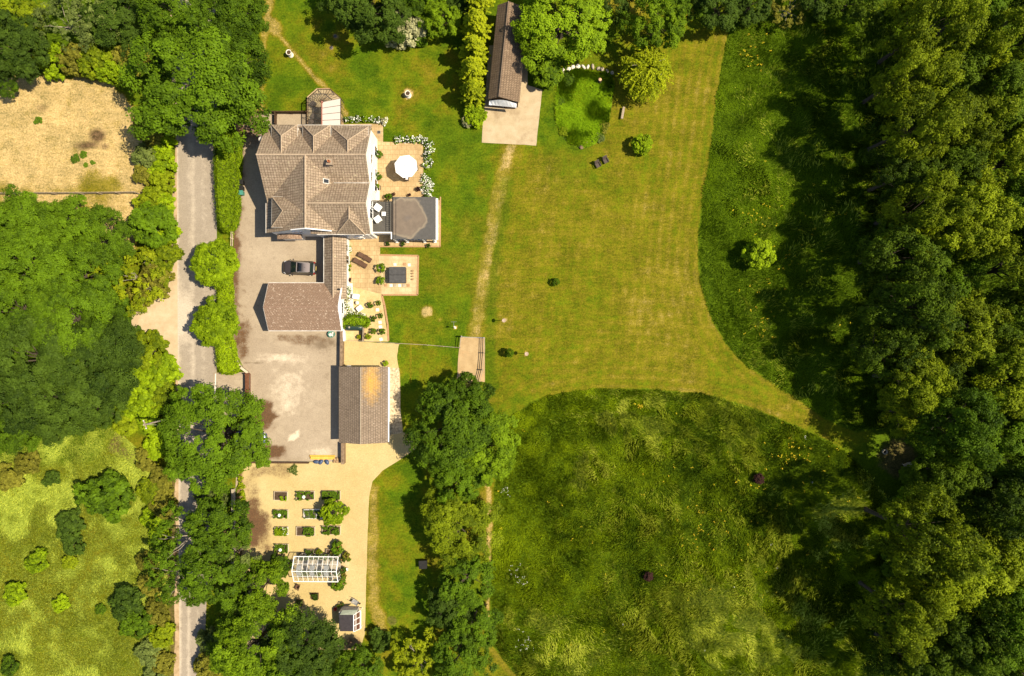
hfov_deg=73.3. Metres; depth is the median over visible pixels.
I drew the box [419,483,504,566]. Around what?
broadleaf tree
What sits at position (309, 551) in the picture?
raised bed
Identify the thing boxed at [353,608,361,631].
window frame
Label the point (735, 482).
wildflowers
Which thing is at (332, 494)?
raised bed
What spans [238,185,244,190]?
wheelie bin
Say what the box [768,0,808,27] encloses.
thin tree
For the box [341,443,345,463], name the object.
retaining wall
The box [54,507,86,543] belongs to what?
pasture bush
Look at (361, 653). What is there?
broadleaf tree
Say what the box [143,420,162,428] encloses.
telegraph pole
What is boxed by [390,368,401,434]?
rubble strip
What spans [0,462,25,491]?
pasture bush
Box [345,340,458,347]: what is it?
wire fence
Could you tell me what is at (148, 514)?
scrub bush
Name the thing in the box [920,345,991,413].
woodland tree
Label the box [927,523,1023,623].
woodland tree
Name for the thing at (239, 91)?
oak tree
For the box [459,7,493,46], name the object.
golden conifer
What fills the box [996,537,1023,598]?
woodland tree
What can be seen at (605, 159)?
reclining chair
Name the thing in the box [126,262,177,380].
farm driveway
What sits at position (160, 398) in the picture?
hedge bush
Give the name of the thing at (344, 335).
white enclosure wall
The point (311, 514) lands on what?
raised bed
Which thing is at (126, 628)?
pasture bush
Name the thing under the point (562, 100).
pond plant
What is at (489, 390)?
broadleaf tree
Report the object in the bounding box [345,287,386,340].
stepping garden
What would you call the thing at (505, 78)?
barn
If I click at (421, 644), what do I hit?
yellow tree
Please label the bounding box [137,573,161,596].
scrub bush
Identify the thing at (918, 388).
woodland tree
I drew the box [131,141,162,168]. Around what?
hedge bush
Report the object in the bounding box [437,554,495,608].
broadleaf tree
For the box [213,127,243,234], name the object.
clipped hedge
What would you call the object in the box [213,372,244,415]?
entrance apron
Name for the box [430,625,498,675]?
broadleaf tree
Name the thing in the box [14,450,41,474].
pasture bush
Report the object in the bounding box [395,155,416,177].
parasol
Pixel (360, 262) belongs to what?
sun lounger
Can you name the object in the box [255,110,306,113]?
board fence
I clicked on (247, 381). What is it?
yard gate
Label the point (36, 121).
weed
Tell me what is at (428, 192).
flowering shrub
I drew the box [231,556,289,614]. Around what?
broadleaf tree
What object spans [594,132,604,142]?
pond plant
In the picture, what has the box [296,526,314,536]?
raised bed
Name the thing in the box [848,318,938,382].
woodland tree
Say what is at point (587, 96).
reed bed
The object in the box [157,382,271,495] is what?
oak tree
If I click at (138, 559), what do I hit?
scrub bush
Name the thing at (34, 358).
woodland undergrowth
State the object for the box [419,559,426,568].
compost bin
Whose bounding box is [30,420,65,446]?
woodland tree
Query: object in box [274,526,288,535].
raised bed
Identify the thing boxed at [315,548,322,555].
potted shrub
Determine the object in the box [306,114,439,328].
patio
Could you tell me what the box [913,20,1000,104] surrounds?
woodland tree
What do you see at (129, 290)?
bush
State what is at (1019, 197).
woodland tree
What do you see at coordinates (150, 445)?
scrub bush
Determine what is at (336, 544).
potted shrub
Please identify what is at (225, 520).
broadleaf tree
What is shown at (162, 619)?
scrub bush
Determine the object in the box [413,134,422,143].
flowering shrub
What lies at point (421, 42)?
bush
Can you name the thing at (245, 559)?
thin tree
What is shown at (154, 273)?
yellow tree
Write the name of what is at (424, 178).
flowering shrub
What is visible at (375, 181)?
window
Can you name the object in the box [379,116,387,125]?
flowering shrub
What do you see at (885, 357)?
undergrowth bush
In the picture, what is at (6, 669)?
pasture bush
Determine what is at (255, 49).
oak tree
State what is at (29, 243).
woodland tree
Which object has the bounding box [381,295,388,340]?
lawn edging
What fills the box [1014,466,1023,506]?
woodland tree
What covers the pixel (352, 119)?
flowering shrub
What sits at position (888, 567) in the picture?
undergrowth bush
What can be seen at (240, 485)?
border plant
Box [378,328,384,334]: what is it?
potted shrub
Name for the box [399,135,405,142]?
flowering shrub
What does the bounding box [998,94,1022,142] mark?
woodland tree
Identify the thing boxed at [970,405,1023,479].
woodland tree
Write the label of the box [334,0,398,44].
evergreen tree
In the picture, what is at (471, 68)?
golden conifer
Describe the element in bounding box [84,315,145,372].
woodland tree
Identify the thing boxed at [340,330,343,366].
retaining wall
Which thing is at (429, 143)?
flowering shrub
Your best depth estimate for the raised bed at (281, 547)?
89.49 m
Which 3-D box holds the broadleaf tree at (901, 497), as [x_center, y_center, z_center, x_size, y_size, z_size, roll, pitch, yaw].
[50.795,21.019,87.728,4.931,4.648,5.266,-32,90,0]
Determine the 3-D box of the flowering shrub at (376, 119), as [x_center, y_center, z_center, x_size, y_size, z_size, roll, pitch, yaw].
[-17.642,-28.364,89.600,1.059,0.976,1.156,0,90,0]
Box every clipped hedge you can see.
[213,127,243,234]
[215,337,241,374]
[216,277,234,303]
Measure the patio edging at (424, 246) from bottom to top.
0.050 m
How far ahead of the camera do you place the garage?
86.78 m
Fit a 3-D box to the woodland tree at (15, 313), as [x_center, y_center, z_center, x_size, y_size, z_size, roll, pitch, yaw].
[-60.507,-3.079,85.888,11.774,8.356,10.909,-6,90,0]
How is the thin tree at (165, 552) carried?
on the ground at (612, 244)
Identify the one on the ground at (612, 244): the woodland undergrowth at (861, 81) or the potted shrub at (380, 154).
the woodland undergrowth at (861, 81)
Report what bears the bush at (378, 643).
on the ground at (612, 244)
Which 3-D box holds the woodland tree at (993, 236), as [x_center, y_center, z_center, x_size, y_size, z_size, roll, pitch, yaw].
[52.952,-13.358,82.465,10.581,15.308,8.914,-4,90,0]
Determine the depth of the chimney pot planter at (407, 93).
89.09 m
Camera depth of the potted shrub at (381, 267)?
89.18 m
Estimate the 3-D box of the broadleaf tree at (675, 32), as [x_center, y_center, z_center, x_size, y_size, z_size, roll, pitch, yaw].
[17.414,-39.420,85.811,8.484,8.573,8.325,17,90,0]
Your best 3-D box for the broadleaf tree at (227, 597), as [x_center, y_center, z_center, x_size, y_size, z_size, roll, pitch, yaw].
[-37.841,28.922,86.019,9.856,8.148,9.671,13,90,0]
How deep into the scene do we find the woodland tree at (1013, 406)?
78.73 m
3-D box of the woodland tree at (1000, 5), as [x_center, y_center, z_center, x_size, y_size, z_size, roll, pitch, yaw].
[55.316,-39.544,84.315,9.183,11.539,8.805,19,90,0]
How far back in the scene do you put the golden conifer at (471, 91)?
86.53 m
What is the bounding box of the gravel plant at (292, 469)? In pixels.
[287,464,297,475]
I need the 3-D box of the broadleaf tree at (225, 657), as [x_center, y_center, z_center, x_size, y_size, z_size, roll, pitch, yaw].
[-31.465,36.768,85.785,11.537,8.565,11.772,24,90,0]
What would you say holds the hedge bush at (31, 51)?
on the ground at (612, 244)
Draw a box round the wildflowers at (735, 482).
[498,403,875,629]
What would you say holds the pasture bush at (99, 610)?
on the rough pasture
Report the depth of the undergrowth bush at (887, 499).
88.75 m
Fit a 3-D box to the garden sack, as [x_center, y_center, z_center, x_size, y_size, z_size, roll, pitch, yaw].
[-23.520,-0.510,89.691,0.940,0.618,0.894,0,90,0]
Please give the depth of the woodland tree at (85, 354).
82.73 m
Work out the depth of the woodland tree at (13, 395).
82.68 m
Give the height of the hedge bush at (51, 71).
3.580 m
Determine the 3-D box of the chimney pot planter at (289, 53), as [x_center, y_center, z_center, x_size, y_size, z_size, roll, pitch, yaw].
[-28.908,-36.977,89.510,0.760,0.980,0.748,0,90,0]
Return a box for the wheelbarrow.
[349,598,360,605]
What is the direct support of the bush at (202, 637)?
on the ground at (612, 244)
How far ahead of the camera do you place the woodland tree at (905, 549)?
74.84 m
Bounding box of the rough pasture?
[0,426,168,675]
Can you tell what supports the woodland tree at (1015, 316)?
on the ground at (612, 244)
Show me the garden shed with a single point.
(349, 618)
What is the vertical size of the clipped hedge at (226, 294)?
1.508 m
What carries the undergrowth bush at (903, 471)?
on the ground at (612, 244)
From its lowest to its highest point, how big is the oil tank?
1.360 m
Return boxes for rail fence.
[1,191,139,194]
[480,337,484,379]
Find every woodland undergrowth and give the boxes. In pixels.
[1,218,126,442]
[854,0,1023,675]
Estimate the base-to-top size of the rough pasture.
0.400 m
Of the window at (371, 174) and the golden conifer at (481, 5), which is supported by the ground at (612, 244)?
the golden conifer at (481, 5)
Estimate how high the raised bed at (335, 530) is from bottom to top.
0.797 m
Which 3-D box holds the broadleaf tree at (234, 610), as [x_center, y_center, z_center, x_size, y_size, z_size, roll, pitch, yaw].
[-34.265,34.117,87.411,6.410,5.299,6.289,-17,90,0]
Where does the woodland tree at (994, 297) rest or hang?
on the ground at (612, 244)
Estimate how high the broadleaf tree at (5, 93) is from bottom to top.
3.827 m
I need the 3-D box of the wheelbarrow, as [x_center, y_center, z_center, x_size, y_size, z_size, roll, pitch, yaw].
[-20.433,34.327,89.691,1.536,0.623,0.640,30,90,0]
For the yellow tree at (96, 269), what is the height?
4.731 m
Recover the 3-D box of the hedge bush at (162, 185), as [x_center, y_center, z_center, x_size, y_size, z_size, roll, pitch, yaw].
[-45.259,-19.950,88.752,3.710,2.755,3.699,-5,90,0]
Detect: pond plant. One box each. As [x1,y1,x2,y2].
[556,97,565,106]
[559,127,568,136]
[562,72,574,86]
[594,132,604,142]
[601,121,609,133]
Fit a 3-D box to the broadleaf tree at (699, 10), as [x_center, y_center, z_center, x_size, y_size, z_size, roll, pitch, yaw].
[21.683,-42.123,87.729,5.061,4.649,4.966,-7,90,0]
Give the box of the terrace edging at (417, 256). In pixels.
[380,254,418,295]
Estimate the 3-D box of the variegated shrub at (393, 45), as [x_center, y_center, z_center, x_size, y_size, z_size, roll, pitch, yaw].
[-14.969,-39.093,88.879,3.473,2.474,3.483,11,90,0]
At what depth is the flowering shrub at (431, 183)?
89.58 m
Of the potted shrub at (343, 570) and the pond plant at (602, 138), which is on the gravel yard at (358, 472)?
the potted shrub at (343, 570)
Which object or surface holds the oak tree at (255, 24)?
on the ground at (612, 244)
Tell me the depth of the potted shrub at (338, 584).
88.91 m
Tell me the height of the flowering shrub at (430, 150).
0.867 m
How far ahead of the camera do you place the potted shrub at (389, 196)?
89.17 m
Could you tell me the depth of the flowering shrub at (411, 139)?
89.50 m
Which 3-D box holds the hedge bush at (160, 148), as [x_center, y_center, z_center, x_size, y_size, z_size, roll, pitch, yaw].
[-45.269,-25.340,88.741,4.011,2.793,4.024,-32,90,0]
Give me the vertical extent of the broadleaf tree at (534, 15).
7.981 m
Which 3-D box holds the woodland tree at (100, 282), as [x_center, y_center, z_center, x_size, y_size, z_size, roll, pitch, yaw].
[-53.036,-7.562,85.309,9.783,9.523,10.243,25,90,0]
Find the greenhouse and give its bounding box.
[291,552,348,581]
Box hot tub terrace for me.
[379,255,416,293]
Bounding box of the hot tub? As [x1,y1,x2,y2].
[387,267,405,282]
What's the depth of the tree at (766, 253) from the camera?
87.21 m
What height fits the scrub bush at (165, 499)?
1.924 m
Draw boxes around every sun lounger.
[353,257,367,268]
[357,251,371,262]
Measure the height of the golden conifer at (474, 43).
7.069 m
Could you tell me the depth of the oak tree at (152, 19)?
82.70 m
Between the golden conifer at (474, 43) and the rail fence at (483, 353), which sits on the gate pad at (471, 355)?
the rail fence at (483, 353)
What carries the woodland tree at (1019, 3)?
on the ground at (612, 244)
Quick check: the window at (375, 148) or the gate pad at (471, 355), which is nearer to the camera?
the window at (375, 148)
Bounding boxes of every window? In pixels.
[341,302,343,313]
[369,205,372,220]
[370,153,372,164]
[370,171,372,182]
[374,144,377,159]
[374,178,377,193]
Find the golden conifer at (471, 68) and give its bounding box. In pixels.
[456,56,487,88]
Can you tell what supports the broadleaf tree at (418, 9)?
on the ground at (612, 244)
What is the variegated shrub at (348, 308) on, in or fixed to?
on the pebble bed at (351, 301)
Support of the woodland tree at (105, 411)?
on the ground at (612, 244)
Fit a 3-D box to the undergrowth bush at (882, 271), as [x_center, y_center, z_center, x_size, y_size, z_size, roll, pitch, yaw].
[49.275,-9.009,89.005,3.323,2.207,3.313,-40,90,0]
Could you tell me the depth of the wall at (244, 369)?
89.38 m
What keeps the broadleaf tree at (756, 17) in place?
on the ground at (612, 244)
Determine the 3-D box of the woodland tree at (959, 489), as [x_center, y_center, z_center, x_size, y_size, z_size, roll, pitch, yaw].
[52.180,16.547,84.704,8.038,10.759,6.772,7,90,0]
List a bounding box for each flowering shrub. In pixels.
[349,116,355,122]
[355,115,361,122]
[362,115,368,122]
[367,115,375,123]
[373,116,380,124]
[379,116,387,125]
[394,136,399,144]
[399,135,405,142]
[402,136,411,143]
[409,136,415,143]
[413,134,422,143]
[420,137,427,146]
[420,173,428,183]
[420,185,429,192]
[421,162,429,169]
[422,148,431,157]
[422,188,432,196]
[423,154,431,161]
[424,177,434,187]
[425,139,434,148]
[426,160,433,167]
[427,145,435,153]
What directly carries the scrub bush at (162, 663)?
on the ground at (612, 244)
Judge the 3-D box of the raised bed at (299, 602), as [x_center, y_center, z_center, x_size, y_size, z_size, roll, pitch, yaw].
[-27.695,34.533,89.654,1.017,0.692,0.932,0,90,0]
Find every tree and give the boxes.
[0,0,48,33]
[0,8,50,84]
[0,71,19,98]
[0,183,74,261]
[0,225,84,309]
[0,271,60,355]
[0,313,88,399]
[0,359,59,437]
[0,402,41,455]
[1,318,33,363]
[17,359,101,438]
[20,278,112,367]
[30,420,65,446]
[31,0,95,52]
[32,233,129,313]
[34,318,138,406]
[42,193,106,264]
[59,387,128,431]
[64,0,121,42]
[75,203,145,264]
[75,290,134,331]
[80,0,150,59]
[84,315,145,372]
[85,358,139,408]
[87,257,126,286]
[101,245,170,316]
[117,7,272,152]
[135,0,217,41]
[142,538,204,606]
[147,500,217,571]
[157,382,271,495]
[166,534,248,611]
[181,495,254,565]
[188,237,240,289]
[189,295,240,347]
[193,482,228,510]
[196,0,269,39]
[196,21,272,88]
[204,588,307,675]
[216,532,263,573]
[217,585,263,626]
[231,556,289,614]
[257,605,346,675]
[264,642,323,675]
[316,0,373,23]
[318,498,350,525]
[327,643,384,675]
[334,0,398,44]
[363,0,411,44]
[390,626,443,675]
[396,638,434,675]
[399,0,441,16]
[402,380,494,475]
[416,0,461,38]
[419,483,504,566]
[425,575,476,628]
[427,442,489,505]
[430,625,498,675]
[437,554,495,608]
[441,371,495,420]
[443,409,520,486]
[444,0,470,15]
[446,596,504,649]
[510,0,612,70]
[514,13,558,61]
[592,0,633,24]
[615,44,673,104]
[616,0,687,49]
[630,133,652,155]
[664,0,703,26]
[691,0,745,31]
[727,0,772,27]
[741,238,776,269]
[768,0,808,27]
[798,0,844,20]
[826,0,884,27]
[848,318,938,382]
[850,576,947,666]
[856,260,966,350]
[857,208,951,294]
[859,632,962,675]
[860,142,944,210]
[861,31,965,115]
[863,480,1000,585]
[866,85,976,164]
[872,340,957,417]
[873,168,979,246]
[875,393,924,438]
[876,0,991,65]
[892,486,934,522]
[892,539,978,621]
[902,450,986,504]
[903,387,1007,471]
[903,632,975,675]
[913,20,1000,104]
[914,182,1023,261]
[916,246,993,302]
[917,291,1013,370]
[918,139,990,197]
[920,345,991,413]
[923,599,1017,675]
[925,0,1012,43]
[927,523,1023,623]
[930,80,1023,163]
[945,470,1015,534]
[957,233,1023,307]
[957,465,1023,542]
[957,586,1023,675]
[959,57,1023,131]
[963,118,1023,197]
[963,335,1023,418]
[966,286,1023,353]
[970,6,1023,77]
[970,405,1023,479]
[975,175,1023,247]
[994,36,1023,98]
[994,283,1023,325]
[995,0,1023,39]
[995,351,1021,388]
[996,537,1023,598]
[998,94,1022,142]
[1000,222,1023,276]
[1000,665,1023,675]
[1002,400,1023,457]
[1013,187,1023,221]
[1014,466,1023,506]
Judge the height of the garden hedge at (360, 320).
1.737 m
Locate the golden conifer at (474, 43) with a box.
[458,34,490,68]
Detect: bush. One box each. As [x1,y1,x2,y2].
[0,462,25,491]
[0,654,19,675]
[2,581,27,607]
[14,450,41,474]
[22,42,38,60]
[23,547,49,573]
[37,41,73,81]
[40,470,60,486]
[51,593,70,612]
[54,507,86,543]
[55,40,91,77]
[61,532,86,555]
[61,555,78,569]
[72,468,137,523]
[76,40,113,79]
[94,55,126,87]
[95,603,106,614]
[107,584,145,621]
[111,43,153,76]
[111,313,132,338]
[112,407,138,437]
[113,392,150,422]
[118,606,156,639]
[122,368,163,405]
[123,341,154,374]
[125,285,153,307]
[127,201,179,248]
[130,325,144,338]
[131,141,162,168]
[131,163,150,185]
[131,186,164,207]
[133,111,162,146]
[133,263,175,301]
[133,329,169,370]
[133,637,161,665]
[134,550,157,570]
[135,448,157,471]
[135,477,159,503]
[136,399,168,436]
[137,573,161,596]
[139,501,161,528]
[142,351,183,388]
[142,432,168,460]
[143,664,164,675]
[144,597,170,626]
[146,150,177,176]
[146,381,180,413]
[147,133,178,153]
[147,170,176,194]
[147,244,184,271]
[147,490,178,519]
[147,526,171,549]
[148,225,182,245]
[148,622,176,647]
[149,466,174,494]
[151,192,175,213]
[152,650,176,674]
[193,651,220,675]
[195,625,219,655]
[270,553,292,577]
[368,626,391,652]
[407,26,432,46]
[462,112,471,127]
[463,103,487,128]
[528,57,567,87]
[873,349,901,364]
[875,606,900,632]
[878,258,904,280]
[880,552,894,577]
[881,495,908,522]
[898,460,933,485]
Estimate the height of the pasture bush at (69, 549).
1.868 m
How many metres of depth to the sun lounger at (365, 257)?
89.59 m
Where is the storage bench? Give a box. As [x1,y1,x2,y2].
[376,185,379,199]
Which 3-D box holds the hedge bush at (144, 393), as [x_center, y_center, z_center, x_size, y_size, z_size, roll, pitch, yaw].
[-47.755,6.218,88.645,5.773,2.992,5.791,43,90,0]
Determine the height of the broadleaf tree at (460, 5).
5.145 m
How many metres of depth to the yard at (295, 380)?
89.98 m
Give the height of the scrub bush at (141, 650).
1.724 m
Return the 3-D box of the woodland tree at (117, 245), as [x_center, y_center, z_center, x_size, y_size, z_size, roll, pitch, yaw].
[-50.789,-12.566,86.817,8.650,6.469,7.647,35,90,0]
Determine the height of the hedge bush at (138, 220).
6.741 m
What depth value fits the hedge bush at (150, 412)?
87.98 m
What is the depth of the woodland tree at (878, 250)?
77.99 m
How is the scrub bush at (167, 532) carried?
on the ground at (612, 244)
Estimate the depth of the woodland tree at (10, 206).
82.49 m
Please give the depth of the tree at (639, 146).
88.10 m
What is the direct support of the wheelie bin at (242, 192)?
on the yard at (295, 380)
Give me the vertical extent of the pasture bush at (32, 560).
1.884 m
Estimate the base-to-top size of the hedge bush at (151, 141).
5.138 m
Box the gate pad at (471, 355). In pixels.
[457,337,484,381]
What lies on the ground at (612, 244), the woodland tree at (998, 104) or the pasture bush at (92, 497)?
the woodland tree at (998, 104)
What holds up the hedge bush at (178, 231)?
on the ground at (612, 244)
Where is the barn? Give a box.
[488,1,524,108]
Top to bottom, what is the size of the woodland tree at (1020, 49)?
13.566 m
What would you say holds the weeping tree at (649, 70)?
on the ground at (612, 244)
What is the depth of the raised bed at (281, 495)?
89.76 m
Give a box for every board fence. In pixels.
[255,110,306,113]
[274,112,276,124]
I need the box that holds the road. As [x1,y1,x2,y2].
[176,0,216,675]
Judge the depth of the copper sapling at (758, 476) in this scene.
89.00 m
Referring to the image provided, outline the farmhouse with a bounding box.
[256,88,437,330]
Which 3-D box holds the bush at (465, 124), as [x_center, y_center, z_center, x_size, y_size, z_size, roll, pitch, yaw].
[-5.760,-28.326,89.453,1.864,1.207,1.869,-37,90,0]
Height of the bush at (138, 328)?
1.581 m
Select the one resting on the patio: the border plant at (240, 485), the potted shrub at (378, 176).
the potted shrub at (378, 176)
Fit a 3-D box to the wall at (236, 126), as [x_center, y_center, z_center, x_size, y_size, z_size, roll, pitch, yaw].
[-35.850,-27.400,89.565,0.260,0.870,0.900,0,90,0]
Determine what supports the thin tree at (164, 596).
on the ground at (612, 244)
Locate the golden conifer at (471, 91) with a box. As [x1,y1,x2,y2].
[457,79,485,107]
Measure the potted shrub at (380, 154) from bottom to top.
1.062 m
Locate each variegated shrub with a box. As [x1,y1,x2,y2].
[346,304,352,310]
[385,26,408,49]
[389,9,426,47]
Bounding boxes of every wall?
[231,488,235,563]
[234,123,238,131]
[237,361,248,372]
[251,461,308,463]
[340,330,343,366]
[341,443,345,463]
[343,329,345,340]
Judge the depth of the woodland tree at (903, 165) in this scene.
79.89 m
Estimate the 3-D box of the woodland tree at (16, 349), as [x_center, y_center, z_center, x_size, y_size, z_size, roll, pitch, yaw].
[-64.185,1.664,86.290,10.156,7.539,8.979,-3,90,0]
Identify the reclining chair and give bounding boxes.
[594,159,601,168]
[602,155,608,162]
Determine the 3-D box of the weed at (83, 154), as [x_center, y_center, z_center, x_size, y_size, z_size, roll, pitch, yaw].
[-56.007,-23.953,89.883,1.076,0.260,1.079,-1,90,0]
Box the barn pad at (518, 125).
[482,45,541,145]
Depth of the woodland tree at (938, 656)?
79.24 m
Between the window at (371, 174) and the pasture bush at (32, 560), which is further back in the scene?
the pasture bush at (32, 560)
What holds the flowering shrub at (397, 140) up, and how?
on the ground at (612, 244)
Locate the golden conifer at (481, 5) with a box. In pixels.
[463,0,494,19]
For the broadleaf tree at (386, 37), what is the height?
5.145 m
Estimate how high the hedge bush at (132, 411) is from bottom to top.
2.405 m
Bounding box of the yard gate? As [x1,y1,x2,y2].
[245,373,250,404]
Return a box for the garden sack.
[328,331,334,337]
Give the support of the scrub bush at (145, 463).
on the ground at (612, 244)
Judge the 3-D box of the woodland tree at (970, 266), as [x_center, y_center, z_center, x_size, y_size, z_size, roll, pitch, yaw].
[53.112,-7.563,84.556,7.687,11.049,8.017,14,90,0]
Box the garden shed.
[339,606,361,631]
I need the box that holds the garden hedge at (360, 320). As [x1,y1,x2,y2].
[343,314,370,328]
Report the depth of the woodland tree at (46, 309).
82.09 m
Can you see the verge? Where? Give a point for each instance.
(176, 616)
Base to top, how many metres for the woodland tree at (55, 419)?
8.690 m
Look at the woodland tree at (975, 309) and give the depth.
79.30 m
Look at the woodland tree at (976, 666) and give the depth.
76.68 m
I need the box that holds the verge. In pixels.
[170,0,179,675]
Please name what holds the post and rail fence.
on the ground at (612, 244)
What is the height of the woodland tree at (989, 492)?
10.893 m
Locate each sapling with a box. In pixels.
[505,348,513,357]
[552,278,559,286]
[643,571,652,581]
[753,473,764,484]
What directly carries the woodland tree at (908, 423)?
on the ground at (612, 244)
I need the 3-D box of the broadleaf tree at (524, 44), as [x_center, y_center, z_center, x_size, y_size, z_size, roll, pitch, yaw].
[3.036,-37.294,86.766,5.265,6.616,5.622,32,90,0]
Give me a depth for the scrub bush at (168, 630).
88.82 m
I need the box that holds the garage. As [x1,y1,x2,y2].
[339,365,389,443]
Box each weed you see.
[33,117,41,124]
[70,153,79,163]
[79,150,86,158]
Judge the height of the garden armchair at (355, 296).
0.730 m
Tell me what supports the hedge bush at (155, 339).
on the ground at (612, 244)
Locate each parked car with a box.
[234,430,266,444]
[283,259,316,275]
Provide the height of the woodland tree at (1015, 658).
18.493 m
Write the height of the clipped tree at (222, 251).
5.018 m
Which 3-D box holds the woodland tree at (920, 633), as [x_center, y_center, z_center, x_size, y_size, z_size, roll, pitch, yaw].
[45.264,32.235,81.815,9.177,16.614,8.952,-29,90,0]
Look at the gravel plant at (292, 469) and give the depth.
89.83 m
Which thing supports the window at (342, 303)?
in the farmhouse
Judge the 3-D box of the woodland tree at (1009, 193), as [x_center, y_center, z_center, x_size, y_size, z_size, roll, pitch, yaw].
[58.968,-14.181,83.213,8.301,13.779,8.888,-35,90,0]
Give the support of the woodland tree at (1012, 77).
on the ground at (612, 244)
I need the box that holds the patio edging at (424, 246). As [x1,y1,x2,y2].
[379,197,440,246]
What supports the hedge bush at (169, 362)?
on the ground at (612, 244)
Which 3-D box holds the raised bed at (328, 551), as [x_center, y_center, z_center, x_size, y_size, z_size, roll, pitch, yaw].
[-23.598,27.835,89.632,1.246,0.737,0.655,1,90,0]
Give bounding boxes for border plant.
[236,480,245,489]
[237,489,245,496]
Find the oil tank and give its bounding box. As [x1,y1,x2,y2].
[346,324,362,330]
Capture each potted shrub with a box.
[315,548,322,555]
[330,579,342,590]
[331,540,343,554]
[339,567,346,573]
[342,551,349,559]
[376,150,382,158]
[376,172,382,179]
[376,263,385,272]
[376,276,384,284]
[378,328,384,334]
[384,193,392,199]
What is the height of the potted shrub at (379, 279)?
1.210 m
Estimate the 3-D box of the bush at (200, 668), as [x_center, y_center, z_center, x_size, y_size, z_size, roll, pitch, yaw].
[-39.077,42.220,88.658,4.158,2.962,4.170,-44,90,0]
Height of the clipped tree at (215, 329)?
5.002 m
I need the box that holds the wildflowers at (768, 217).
[732,33,850,388]
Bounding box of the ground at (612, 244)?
[0,0,1023,675]
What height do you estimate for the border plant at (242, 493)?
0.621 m
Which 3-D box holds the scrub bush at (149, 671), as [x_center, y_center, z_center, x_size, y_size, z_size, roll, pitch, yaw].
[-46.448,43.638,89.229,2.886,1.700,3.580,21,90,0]
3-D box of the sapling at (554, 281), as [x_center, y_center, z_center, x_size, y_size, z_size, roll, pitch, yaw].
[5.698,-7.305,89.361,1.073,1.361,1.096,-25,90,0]
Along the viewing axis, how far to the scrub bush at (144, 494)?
88.75 m
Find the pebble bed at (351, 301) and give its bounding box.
[345,283,364,316]
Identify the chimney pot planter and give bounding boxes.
[286,49,293,57]
[405,90,410,97]
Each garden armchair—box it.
[352,294,359,298]
[356,305,363,311]
[373,203,382,211]
[373,215,382,222]
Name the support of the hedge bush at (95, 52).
on the ground at (612, 244)
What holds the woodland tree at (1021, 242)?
on the ground at (612, 244)
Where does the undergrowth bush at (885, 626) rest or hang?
on the ground at (612, 244)
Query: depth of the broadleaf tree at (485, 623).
85.23 m
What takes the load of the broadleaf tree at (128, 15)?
on the ground at (612, 244)
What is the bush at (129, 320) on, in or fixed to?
on the ground at (612, 244)
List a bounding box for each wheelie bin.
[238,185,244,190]
[238,190,244,195]
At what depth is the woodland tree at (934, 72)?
77.37 m
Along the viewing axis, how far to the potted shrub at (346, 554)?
89.22 m
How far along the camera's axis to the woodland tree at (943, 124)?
76.57 m
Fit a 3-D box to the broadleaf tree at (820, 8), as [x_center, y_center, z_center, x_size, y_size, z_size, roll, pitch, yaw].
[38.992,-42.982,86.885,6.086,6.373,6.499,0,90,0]
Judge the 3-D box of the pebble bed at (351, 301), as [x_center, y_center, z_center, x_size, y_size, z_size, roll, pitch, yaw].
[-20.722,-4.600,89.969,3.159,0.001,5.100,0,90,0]
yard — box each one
[230,341,414,649]
[233,114,340,486]
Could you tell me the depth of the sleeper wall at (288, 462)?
89.53 m
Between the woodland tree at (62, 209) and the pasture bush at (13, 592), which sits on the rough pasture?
the pasture bush at (13, 592)
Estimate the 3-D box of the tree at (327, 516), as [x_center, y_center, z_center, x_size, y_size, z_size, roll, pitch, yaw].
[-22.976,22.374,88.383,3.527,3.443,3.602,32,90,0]
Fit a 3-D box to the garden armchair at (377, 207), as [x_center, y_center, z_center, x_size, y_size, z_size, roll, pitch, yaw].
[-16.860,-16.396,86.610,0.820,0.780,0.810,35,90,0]
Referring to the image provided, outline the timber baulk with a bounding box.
[311,456,334,458]
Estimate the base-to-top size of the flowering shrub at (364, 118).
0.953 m
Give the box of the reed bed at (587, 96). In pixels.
[554,67,614,147]
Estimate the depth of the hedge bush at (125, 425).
88.60 m
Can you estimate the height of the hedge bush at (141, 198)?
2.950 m
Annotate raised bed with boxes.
[273,509,288,518]
[274,491,287,501]
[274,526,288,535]
[274,543,288,553]
[295,491,314,500]
[295,599,302,606]
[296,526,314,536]
[303,509,322,518]
[305,549,314,554]
[311,593,318,600]
[321,490,340,499]
[322,525,340,535]
[326,548,333,553]
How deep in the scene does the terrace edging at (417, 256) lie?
89.93 m
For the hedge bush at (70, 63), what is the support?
on the ground at (612, 244)
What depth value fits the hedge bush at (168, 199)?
88.47 m
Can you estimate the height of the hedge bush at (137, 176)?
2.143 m
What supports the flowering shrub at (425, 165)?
on the ground at (612, 244)
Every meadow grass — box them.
[491,386,918,675]
[697,0,903,431]
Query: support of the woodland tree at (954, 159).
on the ground at (612, 244)
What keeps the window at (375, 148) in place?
in the farmhouse
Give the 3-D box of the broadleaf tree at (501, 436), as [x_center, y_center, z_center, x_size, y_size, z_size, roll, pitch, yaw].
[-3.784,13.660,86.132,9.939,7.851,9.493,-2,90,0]
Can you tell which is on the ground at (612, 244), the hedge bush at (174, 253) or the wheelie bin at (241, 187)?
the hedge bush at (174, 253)
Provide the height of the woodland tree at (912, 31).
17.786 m
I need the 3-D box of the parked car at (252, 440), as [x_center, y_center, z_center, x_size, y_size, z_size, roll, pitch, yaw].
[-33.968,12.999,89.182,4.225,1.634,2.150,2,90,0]
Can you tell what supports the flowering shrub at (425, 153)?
on the ground at (612, 244)
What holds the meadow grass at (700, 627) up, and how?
on the ground at (612, 244)

